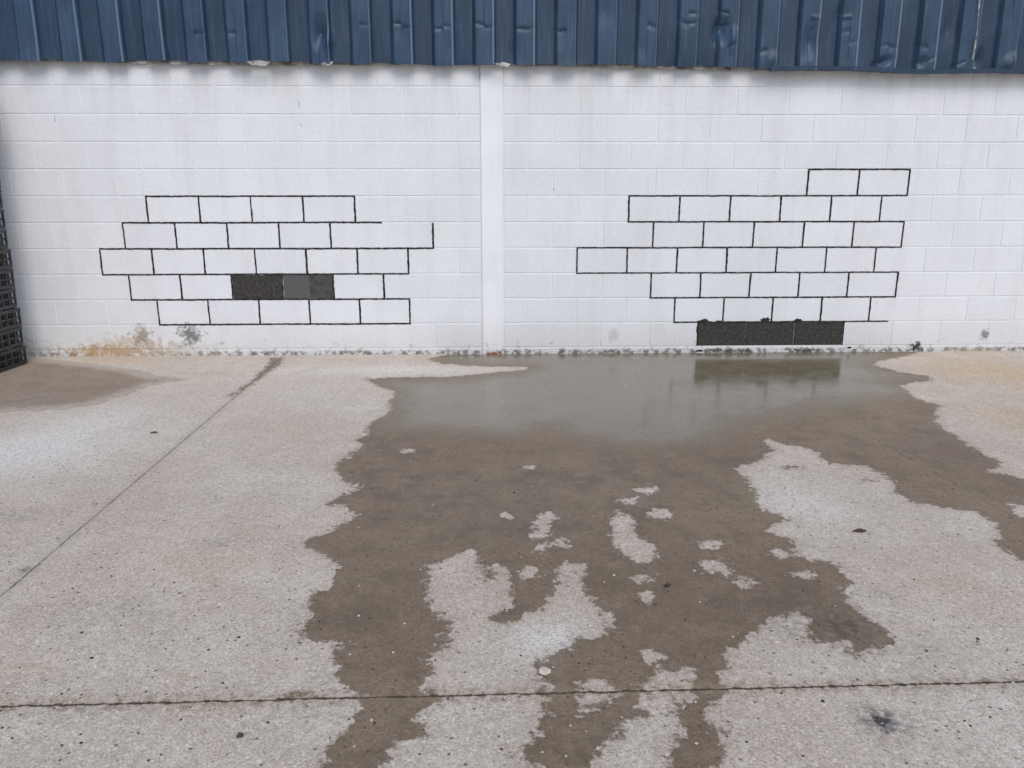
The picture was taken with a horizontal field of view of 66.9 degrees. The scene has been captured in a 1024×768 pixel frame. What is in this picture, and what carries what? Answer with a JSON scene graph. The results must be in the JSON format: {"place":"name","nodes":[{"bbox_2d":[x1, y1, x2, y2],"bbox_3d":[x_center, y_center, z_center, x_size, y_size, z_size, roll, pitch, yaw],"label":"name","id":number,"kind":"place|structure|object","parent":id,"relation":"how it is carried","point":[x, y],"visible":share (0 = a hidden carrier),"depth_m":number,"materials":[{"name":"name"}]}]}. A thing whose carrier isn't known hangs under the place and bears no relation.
{"place":"outdoors","nodes":[
{"label":"outdoors","id":0,"kind":"place"},
{"bbox_2d":[236,732,243,737],"bbox_3d":[-0.661,0.854,1.883,0.015,0.009,0.015,-2,14,-8],"label":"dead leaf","id":1,"kind":"object","parent":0,"point":[240,734],"visible":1,"depth_m":1.89,"materials":[{"name":"brown plant"}]},
{"bbox_2d":[0,351,1023,767],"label":"concrete pavement","id":2,"kind":"structure","parent":0,"point":[528,465],"depth_m":2.80,"materials":[{"name":"grey concrete"}]},
{"bbox_2d":[0,182,26,372],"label":"plastic crate stack","id":3,"kind":"object","parent":2,"relation":"on","point":[10,328],"visible":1,"depth_m":5.86,"materials":[{"name":"black plastic"}]},
{"bbox_2d":[0,378,1022,767],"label":"grit debris","id":4,"kind":"object","parent":2,"relation":"on","point":[444,612],"visible":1,"depth_m":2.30,"materials":[{"name":"grey gravel"}]},
{"bbox_2d":[0,61,1023,356],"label":"block wall","id":5,"kind":"structure","parent":2,"relation":"on","point":[550,299],"depth_m":6.15,"materials":[{"name":"white paint"}]},
{"bbox_2d":[0,59,976,70],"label":"flashing","id":6,"kind":"object","parent":5,"relation":"attached to","point":[289,62],"visible":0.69,"depth_m":5.84,"materials":[{"name":"metal"}]},
{"bbox_2d":[480,65,502,353],"bbox_3d":[-0.158,-1.425,6.164,0.170,2.612,0.062,0,14,-1],"label":"pilaster","id":7,"kind":"object","parent":5,"relation":"attached to","point":[491,100],"visible":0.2,"depth_m":6.13,"materials":[{"name":"white paint"}]},
{"bbox_2d":[99,168,910,345],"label":"painted black lines","id":8,"kind":"object","parent":5,"relation":"attached to","point":[408,263],"visible":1,"depth_m":6.24,"materials":[{"name":"black paint"}]},
{"bbox_2d":[232,275,842,345],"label":"bare blocks","id":9,"kind":"structure","parent":5,"relation":"attached to","point":[321,286],"depth_m":6.43,"materials":[{"name":"black concrete"}]},
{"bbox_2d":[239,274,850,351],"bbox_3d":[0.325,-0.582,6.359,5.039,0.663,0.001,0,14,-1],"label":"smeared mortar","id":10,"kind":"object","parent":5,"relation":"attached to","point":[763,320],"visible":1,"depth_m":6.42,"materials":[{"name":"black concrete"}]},
{"bbox_2d":[770,66,1023,73],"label":"base trim","id":11,"kind":"structure","parent":5,"relation":"attached to","point":[903,71],"depth_m":5.89,"materials":[{"name":"blue metal"}]},
{"bbox_2d":[0,0,1023,69],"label":"metal siding","id":12,"kind":"object","parent":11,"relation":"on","point":[900,34],"visible":1,"depth_m":5.78,"materials":[{"name":"blue metal"}]},
{"bbox_2d":[247,60,509,66],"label":"peeled flaps","id":13,"kind":"object","parent":12,"relation":"attached to","point":[260,62],"visible":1,"depth_m":5.76,"materials":[{"name":"white paint"}]},
{"bbox_2d":[972,0,980,59],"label":"torn panel edge","id":14,"kind":"object","parent":12,"relation":"attached to","point":[977,29],"visible":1,"depth_m":5.82,"materials":[{"name":"silver metal"}]},
{"bbox_2d":[852,528,866,531],"bbox_3d":[1.358,0.572,3.029,0.060,0.009,0.019,-2,14,-7],"label":"dead leaf","id":15,"kind":"object","parent":2,"relation":"on","point":[861,530],"visible":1,"depth_m":3.03,"materials":[{"name":"brown plant"}]}
]}

